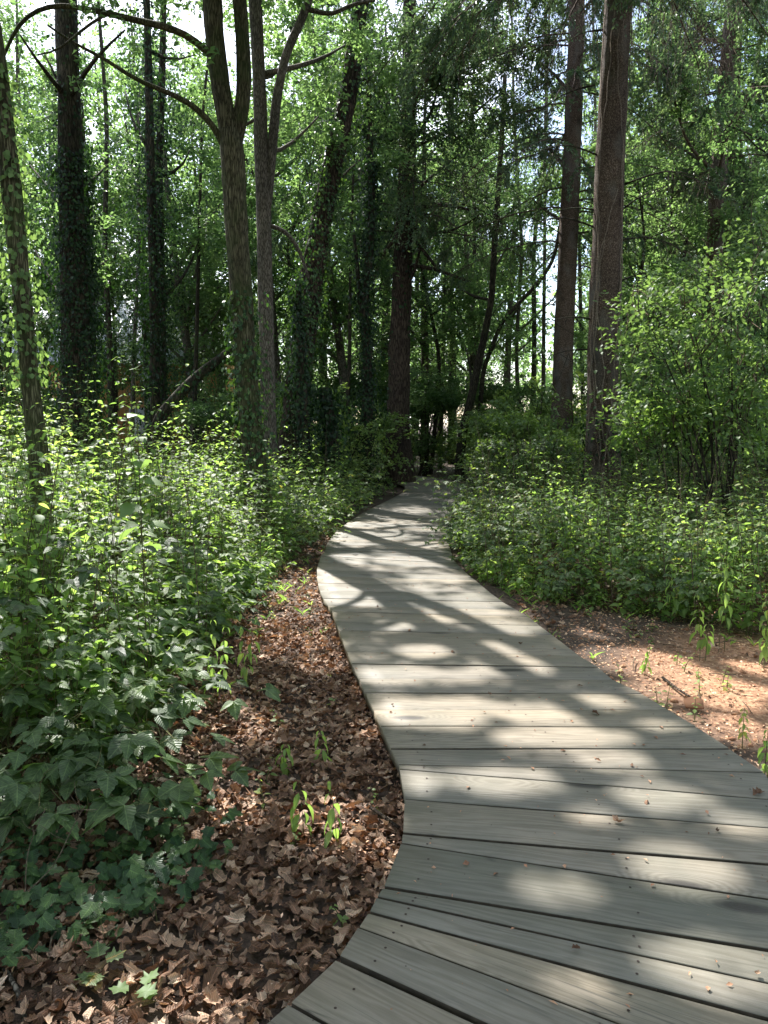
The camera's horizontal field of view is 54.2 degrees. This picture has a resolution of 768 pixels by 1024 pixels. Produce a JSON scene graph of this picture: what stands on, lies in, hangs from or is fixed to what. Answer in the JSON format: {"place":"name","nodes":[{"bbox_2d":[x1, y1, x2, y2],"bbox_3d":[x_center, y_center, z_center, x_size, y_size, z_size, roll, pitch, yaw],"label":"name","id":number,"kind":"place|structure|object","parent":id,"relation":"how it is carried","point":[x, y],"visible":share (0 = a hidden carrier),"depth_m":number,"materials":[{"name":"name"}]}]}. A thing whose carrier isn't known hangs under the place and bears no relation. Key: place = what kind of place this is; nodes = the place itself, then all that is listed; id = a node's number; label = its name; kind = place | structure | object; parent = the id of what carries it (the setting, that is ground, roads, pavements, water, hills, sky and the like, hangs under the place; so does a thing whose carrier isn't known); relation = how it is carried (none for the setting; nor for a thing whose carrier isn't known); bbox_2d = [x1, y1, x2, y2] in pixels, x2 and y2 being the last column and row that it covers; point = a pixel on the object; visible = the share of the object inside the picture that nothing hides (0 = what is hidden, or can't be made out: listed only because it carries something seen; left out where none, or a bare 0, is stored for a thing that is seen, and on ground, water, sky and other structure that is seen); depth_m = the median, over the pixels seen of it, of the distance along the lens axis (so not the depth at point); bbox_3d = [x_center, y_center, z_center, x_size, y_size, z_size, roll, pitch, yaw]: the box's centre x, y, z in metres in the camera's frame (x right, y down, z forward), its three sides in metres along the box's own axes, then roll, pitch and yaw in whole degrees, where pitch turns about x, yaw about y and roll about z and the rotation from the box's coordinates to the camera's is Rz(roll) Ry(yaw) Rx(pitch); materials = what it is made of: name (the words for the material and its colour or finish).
{"place":"outdoors","nodes":[
{"label":"outdoors","id":0,"kind":"place"},
{"bbox_2d":[0,426,767,1023],"bbox_3d":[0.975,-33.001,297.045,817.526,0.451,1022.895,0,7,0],"label":"ground","id":1,"kind":"structure","parent":0,"point":[714,720],"depth_m":4.22,"materials":[{"name":"brown soil"}]},
{"bbox_2d":[0,81,58,449],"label":"young tree","id":2,"kind":"object","parent":1,"relation":"on","point":[35,162],"visible":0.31,"depth_m":16.77,"materials":[{"name":"green plant"}]},
{"bbox_2d":[0,22,62,598],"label":"slim tree","id":3,"kind":"object","parent":1,"relation":"on","point":[14,212],"visible":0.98,"depth_m":6.74,"materials":[{"name":"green plant"}]},
{"bbox_2d":[0,30,107,435],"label":"woodland tree","id":4,"kind":"object","parent":1,"relation":"on","point":[2,311],"visible":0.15,"depth_m":23.02,"materials":[{"name":"green plant"}]},
{"bbox_2d":[0,138,112,443],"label":"young tree","id":5,"kind":"object","parent":1,"relation":"on","point":[45,333],"visible":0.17,"depth_m":23.14,"materials":[{"name":"green plant"}]},
{"bbox_2d":[0,0,127,412],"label":"woodland tree","id":6,"kind":"object","parent":1,"relation":"on","point":[10,16],"visible":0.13,"depth_m":26.09,"materials":[{"name":"green plant"}]},
{"bbox_2d":[46,99,121,496],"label":"ivy clad tree","id":7,"kind":"object","parent":1,"relation":"on","point":[99,325],"visible":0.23,"depth_m":15.05,"materials":[{"name":"green plant"}]},
{"bbox_2d":[1,666,173,776],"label":"bramble shoot","id":8,"kind":"object","parent":1,"relation":"on","point":[104,705],"visible":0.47,"depth_m":3.41,"materials":[{"name":"green plant"}]},
{"bbox_2d":[6,54,172,349],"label":"woodland tree","id":9,"kind":"object","parent":1,"relation":"on","point":[46,106],"visible":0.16,"depth_m":24.32,"materials":[{"name":"green plant"}]},
{"bbox_2d":[0,725,184,845],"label":"bramble shoot","id":10,"kind":"object","parent":1,"relation":"on","point":[106,784],"visible":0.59,"depth_m":2.81,"materials":[{"name":"green plant"}]},
{"bbox_2d":[21,16,170,288],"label":"woodland tree","id":11,"kind":"object","parent":1,"relation":"on","point":[90,72],"visible":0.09,"depth_m":33.56,"materials":[{"name":"green plant"}]},
{"bbox_2d":[74,941,125,985],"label":"lobed seedling","id":12,"kind":"object","parent":1,"relation":"on","point":[96,950],"visible":0.98,"depth_m":2.18,"materials":[{"name":"green plant"}]},
{"bbox_2d":[32,166,171,454],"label":"young tree","id":13,"kind":"object","parent":1,"relation":"on","point":[122,358],"visible":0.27,"depth_m":24.35,"materials":[{"name":"green plant"}]},
{"bbox_2d":[0,694,208,842],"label":"bramble shoot","id":14,"kind":"object","parent":1,"relation":"on","point":[15,791],"visible":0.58,"depth_m":2.82,"materials":[{"name":"green plant"}]},
{"bbox_2d":[9,0,201,508],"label":"ivy clad tree","id":15,"kind":"object","parent":1,"relation":"on","point":[72,274],"visible":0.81,"depth_m":13.37,"materials":[{"name":"green plant"}]},
{"bbox_2d":[0,677,235,788],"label":"bramble shoot","id":16,"kind":"object","parent":1,"relation":"on","point":[121,743],"visible":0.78,"depth_m":3.06,"materials":[{"name":"green plant"}]},
{"bbox_2d":[0,295,236,465],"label":"house","id":17,"kind":"structure","parent":1,"relation":"on","point":[121,412],"depth_m":29.78,"materials":[{"name":"paint"}]},
{"bbox_2d":[94,0,147,465],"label":"tree","id":18,"kind":"object","parent":1,"relation":"on","point":[109,345],"visible":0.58,"depth_m":21.34,"materials":[{"name":"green plant"}]},
{"bbox_2d":[0,764,242,978],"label":"ground ivy","id":19,"kind":"object","parent":1,"relation":"on","point":[143,884],"visible":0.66,"depth_m":2.57,"materials":[{"name":"green plant"}]},
{"bbox_2d":[37,0,215,442],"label":"woodland tree","id":20,"kind":"object","parent":1,"relation":"on","point":[124,50],"visible":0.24,"depth_m":25.39,"materials":[{"name":"green plant"}]},
{"bbox_2d":[0,735,261,835],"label":"bramble shoot","id":21,"kind":"object","parent":1,"relation":"on","point":[183,793],"visible":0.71,"depth_m":2.91,"materials":[{"name":"green plant"}]},
{"bbox_2d":[109,968,158,1000],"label":"lobed seedling","id":22,"kind":"object","parent":1,"relation":"on","point":[146,991],"visible":0.94,"depth_m":2.06,"materials":[{"name":"green plant"}]},
{"bbox_2d":[5,0,279,535],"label":"forked tree","id":23,"kind":"object","parent":1,"relation":"on","point":[229,132],"visible":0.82,"depth_m":10.41,"materials":[{"name":"brown plant"}]},
{"bbox_2d":[118,365,169,679],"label":"sapling","id":24,"kind":"object","parent":1,"relation":"on","point":[127,508],"visible":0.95,"depth_m":4.26,"materials":[{"name":"green plant"}]},
{"bbox_2d":[110,0,183,464],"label":"tree","id":25,"kind":"object","parent":1,"relation":"on","point":[134,329],"visible":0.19,"depth_m":23.45,"materials":[{"name":"grey plant"}]},
{"bbox_2d":[26,662,280,742],"bbox_3d":[-1.079,1.000,3.878,1.269,0.373,0.746,2,7,17],"label":"bramble shoot","id":26,"kind":"object","parent":1,"relation":"on","point":[187,705],"visible":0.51,"depth_m":3.69,"materials":[{"name":"green plant"}]},
{"bbox_2d":[85,0,235,489],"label":"ivy clad tree","id":27,"kind":"object","parent":1,"relation":"on","point":[149,150],"visible":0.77,"depth_m":17.28,"materials":[{"name":"green plant"}]},
{"bbox_2d":[97,176,236,460],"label":"young tree","id":28,"kind":"object","parent":1,"relation":"on","point":[203,386],"visible":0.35,"depth_m":21.89,"materials":[{"name":"green plant"}]},
{"bbox_2d":[34,41,311,452],"bbox_3d":[-5.955,-7.252,22.202,7.494,12.561,6.105,-2,7,-13],"label":"woodland tree","id":29,"kind":"object","parent":1,"relation":"on","point":[186,340],"visible":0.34,"depth_m":21.62,"materials":[{"name":"green plant"}]},
{"bbox_2d":[113,0,244,459],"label":"ivy clad tree","id":30,"kind":"object","parent":1,"relation":"on","point":[206,161],"visible":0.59,"depth_m":18.10,"materials":[{"name":"green plant"}]},
{"bbox_2d":[0,340,370,760],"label":"undergrowth","id":31,"kind":"object","parent":1,"relation":"on","point":[18,538],"visible":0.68,"depth_m":5.91,"materials":[{"name":"green plant"}]},
{"bbox_2d":[142,344,233,475],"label":"fallen tree","id":32,"kind":"object","parent":1,"relation":"on","point":[192,380],"visible":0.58,"depth_m":12.78,"materials":[{"name":"brown plant"}]},
{"bbox_2d":[154,0,233,475],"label":"tree","id":33,"kind":"object","parent":1,"relation":"on","point":[201,202],"visible":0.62,"depth_m":19.17,"materials":[{"name":"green plant"}]},
{"bbox_2d":[0,424,396,819],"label":"bramble thicket","id":34,"kind":"object","parent":1,"relation":"on","point":[58,723],"visible":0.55,"depth_m":4.66,"materials":[{"name":"green plant"}]},
{"bbox_2d":[90,49,306,455],"bbox_3d":[-7.184,-9.450,28.817,7.541,15.516,9.257,-4,8,-30],"label":"woodland tree","id":35,"kind":"object","parent":1,"relation":"on","point":[181,174],"visible":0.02,"depth_m":27.31,"materials":[{"name":"green plant"}]},
{"bbox_2d":[0,522,403,1023],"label":"leaf litter","id":36,"kind":"object","parent":1,"relation":"on","point":[56,1000],"visible":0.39,"depth_m":2.82,"materials":[{"name":"brown plant"}]},
{"bbox_2d":[111,73,305,450],"bbox_3d":[-6.237,-9.028,28.413,7.182,14.778,8.816,-4,8,-32],"label":"woodland tree","id":37,"kind":"object","parent":1,"relation":"on","point":[194,165],"visible":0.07,"depth_m":27.24,"materials":[{"name":"green plant"}]},
{"bbox_2d":[129,135,302,458],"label":"young tree","id":38,"kind":"object","parent":1,"relation":"on","point":[214,344],"visible":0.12,"depth_m":25.02,"materials":[{"name":"green plant"}]},
{"bbox_2d":[167,389,277,485],"bbox_3d":[-3.904,-1.634,17.724,2.692,2.554,2.751,-5,8,-35],"label":"shrub","id":39,"kind":"object","parent":1,"relation":"on","point":[197,410],"visible":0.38,"depth_m":17.26,"materials":[{"name":"green plant"}]},
{"bbox_2d":[188,0,382,431],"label":"woodland tree","id":40,"kind":"object","parent":1,"relation":"on","point":[281,15],"visible":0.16,"depth_m":22.15,"materials":[{"name":"green plant"}]},
{"bbox_2d":[210,160,387,419],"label":"young tree","id":41,"kind":"object","parent":1,"relation":"on","point":[326,327],"visible":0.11,"depth_m":23.70,"materials":[{"name":"green plant"}]},
{"bbox_2d":[223,0,383,498],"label":"grey tree","id":42,"kind":"object","parent":1,"relation":"on","point":[266,150],"visible":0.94,"depth_m":13.57,"materials":[{"name":"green plant"}]},
{"bbox_2d":[280,280,327,506],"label":"ivy clad tree","id":43,"kind":"object","parent":1,"relation":"on","point":[300,376],"visible":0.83,"depth_m":14.69,"materials":[{"name":"green plant"}]},
{"bbox_2d":[250,4,394,416],"bbox_3d":[-2.411,-9.803,25.939,6.038,16.825,6.736,4,8,33],"label":"woodland tree","id":44,"kind":"object","parent":1,"relation":"on","point":[305,49],"visible":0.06,"depth_m":25.54,"materials":[{"name":"green plant"}]},
{"bbox_2d":[212,39,443,417],"bbox_3d":[-1.292,-7.731,23.497,6.464,13.300,7.935,-4,8,-33],"label":"woodland tree","id":45,"kind":"object","parent":1,"relation":"on","point":[340,359],"visible":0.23,"depth_m":23.09,"materials":[{"name":"green plant"}]},
{"bbox_2d":[308,387,361,503],"bbox_3d":[-1.075,-1.298,15.453,1.253,2.524,1.106,0,7,0],"label":"ivy clad stump","id":46,"kind":"object","parent":1,"relation":"on","point":[329,411],"visible":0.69,"depth_m":15.26,"materials":[{"name":"green plant"}]},
{"bbox_2d":[280,410,416,495],"bbox_3d":[-0.759,-1.121,16.579,3.203,2.270,3.404,1,7,7],"label":"shrub","id":47,"kind":"object","parent":1,"relation":"on","point":[365,431],"visible":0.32,"depth_m":16.32,"materials":[{"name":"green plant"}]},
{"bbox_2d":[275,0,423,495],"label":"ivy clad tree","id":48,"kind":"object","parent":1,"relation":"on","point":[319,232],"visible":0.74,"depth_m":15.36,"materials":[{"name":"green plant"}]},
{"bbox_2d":[320,6,383,415],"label":"tree","id":49,"kind":"object","parent":1,"relation":"on","point":[349,341],"visible":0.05,"depth_m":20.50,"materials":[{"name":"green plant"}]},
{"bbox_2d":[311,382,423,483],"bbox_3d":[-0.984,-1.869,18.913,3.666,2.732,3.736,-4,8,-32],"label":"shrub","id":50,"kind":"object","parent":1,"relation":"on","point":[389,424],"visible":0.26,"depth_m":18.42,"materials":[{"name":"green plant"}]},
{"bbox_2d":[333,53,405,496],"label":"ivy clad tree","id":51,"kind":"object","parent":1,"relation":"on","point":[370,239],"visible":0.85,"depth_m":16.49,"materials":[{"name":"green plant"}]},
{"bbox_2d":[291,0,461,470],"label":"woodland tree","id":52,"kind":"object","parent":1,"relation":"on","point":[388,314],"visible":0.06,"depth_m":26.17,"materials":[{"name":"green plant"}]},
{"bbox_2d":[0,411,767,710],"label":"dry stalks","id":53,"kind":"object","parent":1,"relation":"on","point":[493,537],"visible":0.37,"depth_m":6.88,"materials":[{"name":"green plant"}]},
{"bbox_2d":[0,551,767,934],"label":"seedlings","id":54,"kind":"object","parent":1,"relation":"on","point":[344,917],"visible":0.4,"depth_m":4.28,"materials":[{"name":"green plant"}]},
{"bbox_2d":[8,571,767,974],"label":"twig litter","id":55,"kind":"object","parent":1,"relation":"on","point":[328,727],"visible":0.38,"depth_m":5.12,"materials":[{"name":"brown plant"}]},
{"bbox_2d":[229,0,567,486],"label":"conifer","id":56,"kind":"object","parent":1,"relation":"on","point":[405,230],"visible":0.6,"depth_m":17.99,"materials":[{"name":"green plant"}]},
{"bbox_2d":[330,159,497,473],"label":"young tree","id":57,"kind":"object","parent":1,"relation":"on","point":[424,381],"visible":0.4,"depth_m":23.91,"materials":[{"name":"green plant"}]},
{"bbox_2d":[259,276,588,440],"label":"distant wood","id":58,"kind":"object","parent":1,"relation":"on","point":[548,377],"visible":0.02,"depth_m":69.65,"materials":[{"name":"green plant"}]},
{"bbox_2d":[96,433,766,507],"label":"ground cover","id":59,"kind":"object","parent":1,"relation":"on","point":[377,473],"visible":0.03,"depth_m":15.58,"materials":[{"name":"green plant"}]},
{"bbox_2d":[385,376,484,475],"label":"shrub","id":60,"kind":"object","parent":1,"relation":"on","point":[443,405],"visible":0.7,"depth_m":23.18,"materials":[{"name":"green plant"}]},
{"bbox_2d":[358,0,515,471],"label":"woodland tree","id":61,"kind":"object","parent":1,"relation":"on","point":[416,338],"visible":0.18,"depth_m":24.54,"materials":[{"name":"green plant"}]},
{"bbox_2d":[149,523,763,675],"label":"grass","id":62,"kind":"structure","parent":1,"relation":"on","point":[506,590],"depth_m":6.68,"materials":[{"name":"green plant"}]},
{"bbox_2d":[410,22,534,463],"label":"woodland tree","id":63,"kind":"object","parent":1,"relation":"on","point":[454,357],"visible":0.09,"depth_m":29.56,"materials":[{"name":"green plant"}]},
{"bbox_2d":[178,469,767,1023],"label":"boardwalk","id":64,"kind":"structure","parent":1,"relation":"on","point":[658,925],"depth_m":2.79,"materials":[{"name":"grey weathered wood"}]},
{"bbox_2d":[374,135,581,468],"bbox_3d":[3.245,-7.325,26.352,7.053,11.822,5.746,2,7,13],"label":"woodland tree","id":65,"kind":"object","parent":1,"relation":"on","point":[506,337],"visible":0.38,"depth_m":25.98,"materials":[{"name":"green plant"}]},
{"bbox_2d":[412,74,547,480],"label":"leaning tree","id":66,"kind":"object","parent":1,"relation":"on","point":[488,314],"visible":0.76,"depth_m":21.89,"materials":[{"name":"green plant"}]},
{"bbox_2d":[444,390,548,484],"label":"shrub","id":67,"kind":"object","parent":1,"relation":"on","point":[470,424],"visible":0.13,"depth_m":19.84,"materials":[{"name":"green plant"}]},
{"bbox_2d":[460,366,551,462],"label":"shrub","id":68,"kind":"object","parent":1,"relation":"on","point":[491,389],"visible":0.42,"depth_m":24.47,"materials":[{"name":"green plant"}]},
{"bbox_2d":[473,162,561,475],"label":"leaning tree","id":69,"kind":"object","parent":1,"relation":"on","point":[495,337],"visible":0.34,"depth_m":23.50,"materials":[{"name":"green plant"}]},
{"bbox_2d":[452,117,592,384],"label":"woodland tree","id":70,"kind":"object","parent":1,"relation":"on","point":[523,327],"visible":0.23,"depth_m":32.53,"materials":[{"name":"green plant"}]},
{"bbox_2d":[492,1,563,412],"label":"tree","id":71,"kind":"object","parent":1,"relation":"on","point":[517,330],"visible":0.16,"depth_m":28.23,"materials":[{"name":"grey plant"}]},
{"bbox_2d":[464,422,592,504],"bbox_3d":[2.281,-0.600,12.031,2.674,1.666,1.558,6,9,41],"label":"leafy shrub","id":72,"kind":"object","parent":1,"relation":"on","point":[524,455],"visible":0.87,"depth_m":11.81,"materials":[{"name":"green plant"}]},
{"bbox_2d":[506,3,557,412],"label":"tree","id":73,"kind":"object","parent":1,"relation":"on","point":[543,371],"visible":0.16,"depth_m":29.24,"materials":[{"name":"grey plant"}]},
{"bbox_2d":[448,376,626,500],"bbox_3d":[3.417,-1.531,15.995,3.736,2.732,3.666,3,7,26],"label":"shrub","id":74,"kind":"object","parent":1,"relation":"on","point":[513,426],"visible":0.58,"depth_m":15.80,"materials":[{"name":"green plant"}]},
{"bbox_2d":[365,0,767,527],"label":"spruce tree","id":75,"kind":"object","parent":1,"relation":"on","point":[610,173],"visible":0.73,"depth_m":11.46,"materials":[{"name":"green plant"}]},
{"bbox_2d":[584,1,632,487],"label":"trunk","id":76,"kind":"object","parent":75,"relation":"attached to","point":[597,297],"visible":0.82,"depth_m":11.49,"materials":[{"name":"brown plant"}]},
{"bbox_2d":[499,370,645,479],"bbox_3d":[4.784,-2.154,19.292,4.033,3.006,4.110,1,7,5],"label":"shrub","id":77,"kind":"object","parent":1,"relation":"on","point":[581,376],"visible":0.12,"depth_m":19.53,"materials":[{"name":"green plant"}]},
{"bbox_2d":[399,0,756,489],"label":"spruce tree","id":78,"kind":"object","parent":1,"relation":"on","point":[570,161],"visible":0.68,"depth_m":17.23,"materials":[{"name":"green plant"}]},
{"bbox_2d":[402,427,767,636],"bbox_3d":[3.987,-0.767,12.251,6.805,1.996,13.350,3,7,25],"label":"undergrowth","id":79,"kind":"object","parent":1,"relation":"on","point":[746,623],"visible":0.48,"depth_m":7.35,"materials":[{"name":"green plant"}]},
{"bbox_2d":[512,32,698,408],"bbox_3d":[8.186,-8.444,25.578,7.606,13.586,7.323,-2,7,-19],"label":"woodland tree","id":80,"kind":"object","parent":1,"relation":"on","point":[577,321],"visible":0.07,"depth_m":26.37,"materials":[{"name":"green plant"}]},
{"bbox_2d":[479,543,767,728],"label":"leaf litter","id":81,"kind":"object","parent":1,"relation":"on","point":[714,646],"visible":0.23,"depth_m":6.65,"materials":[{"name":"brown plant"}]},
{"bbox_2d":[573,127,736,483],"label":"young tree","id":82,"kind":"object","parent":1,"relation":"on","point":[639,254],"visible":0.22,"depth_m":17.30,"materials":[{"name":"green plant"}]},
{"bbox_2d":[549,606,767,776],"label":"wood crumbs","id":83,"kind":"object","parent":1,"relation":"on","point":[710,673],"visible":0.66,"depth_m":5.11,"materials":[{"name":"brown wood"}]},
{"bbox_2d":[573,0,743,373],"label":"woodland tree","id":84,"kind":"object","parent":1,"relation":"on","point":[580,334],"visible":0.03,"depth_m":23.01,"materials":[{"name":"green plant"}]},
{"bbox_2d":[578,114,759,466],"bbox_3d":[7.994,-6.135,21.271,5.300,10.059,5.354,1,7,6],"label":"young tree","id":85,"kind":"object","parent":1,"relation":"on","point":[593,146],"visible":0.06,"depth_m":20.37,"materials":[{"name":"green plant"}]},
{"bbox_2d":[573,103,767,394],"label":"young tree","id":86,"kind":"object","parent":1,"relation":"on","point":[696,238],"visible":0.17,"depth_m":19.15,"materials":[{"name":"green plant"}]},
{"bbox_2d":[579,612,765,748],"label":"clods","id":87,"kind":"object","parent":1,"relation":"on","point":[674,700],"visible":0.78,"depth_m":5.01,"materials":[{"name":"brown soil"}]},
{"bbox_2d":[581,0,767,475],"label":"spruce tree","id":88,"kind":"object","parent":1,"relation":"on","point":[718,173],"visible":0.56,"depth_m":17.70,"materials":[{"name":"green plant"}]},
{"bbox_2d":[581,364,767,531],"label":"leafy shrub","id":89,"kind":"object","parent":1,"relation":"on","point":[674,410],"visible":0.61,"depth_m":10.09,"materials":[{"name":"green plant"}]},
{"bbox_2d":[589,192,767,542],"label":"elder shrub","id":90,"kind":"object","parent":1,"relation":"on","point":[712,339],"visible":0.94,"depth_m":9.49,"materials":[{"name":"green plant"}]},
{"bbox_2d":[618,369,743,504],"bbox_3d":[5.023,-1.336,13.753,2.751,2.554,2.692,4,8,30],"label":"shrub","id":91,"kind":"object","parent":1,"relation":"on","point":[643,447],"visible":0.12,"depth_m":13.61,"materials":[{"name":"green plant"}]},
{"bbox_2d":[619,337,767,487],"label":"shrub","id":92,"kind":"object","parent":1,"relation":"on","point":[664,365],"visible":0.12,"depth_m":15.51,"materials":[{"name":"green plant"}]},
{"bbox_2d":[628,51,767,421],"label":"young tree","id":93,"kind":"object","parent":1,"relation":"on","point":[731,128],"visible":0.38,"depth_m":16.31,"materials":[{"name":"green plant"}]},
{"bbox_2d":[628,0,767,348],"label":"spruce tree","id":94,"kind":"object","parent":1,"relation":"on","point":[737,189],"visible":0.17,"depth_m":20.46,"materials":[{"name":"green plant"}]},
{"bbox_2d":[656,0,767,414],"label":"woodland tree","id":95,"kind":"object","parent":1,"relation":"on","point":[750,163],"visible":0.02,"depth_m":22.41,"materials":[{"name":"green plant"}]},
{"bbox_2d":[658,341,767,498],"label":"shrub","id":96,"kind":"object","parent":1,"relation":"on","point":[720,439],"visible":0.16,"depth_m":13.81,"materials":[{"name":"green plant"}]},
{"bbox_2d":[710,506,740,651],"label":"seeded herb","id":97,"kind":"object","parent":1,"relation":"on","point":[726,595],"visible":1,"depth_m":5.32,"materials":[{"name":"green plant"}]},
{"bbox_2d":[689,18,767,342],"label":"young tree","id":98,"kind":"object","parent":1,"relation":"on","point":[751,39],"visible":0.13,"depth_m":19.16,"materials":[{"name":"green plant"}]},
{"bbox_2d":[1,0,767,425],"label":"sky","id":99,"kind":"structure","parent":0,"point":[197,23],"materials":[{"name":"white"}]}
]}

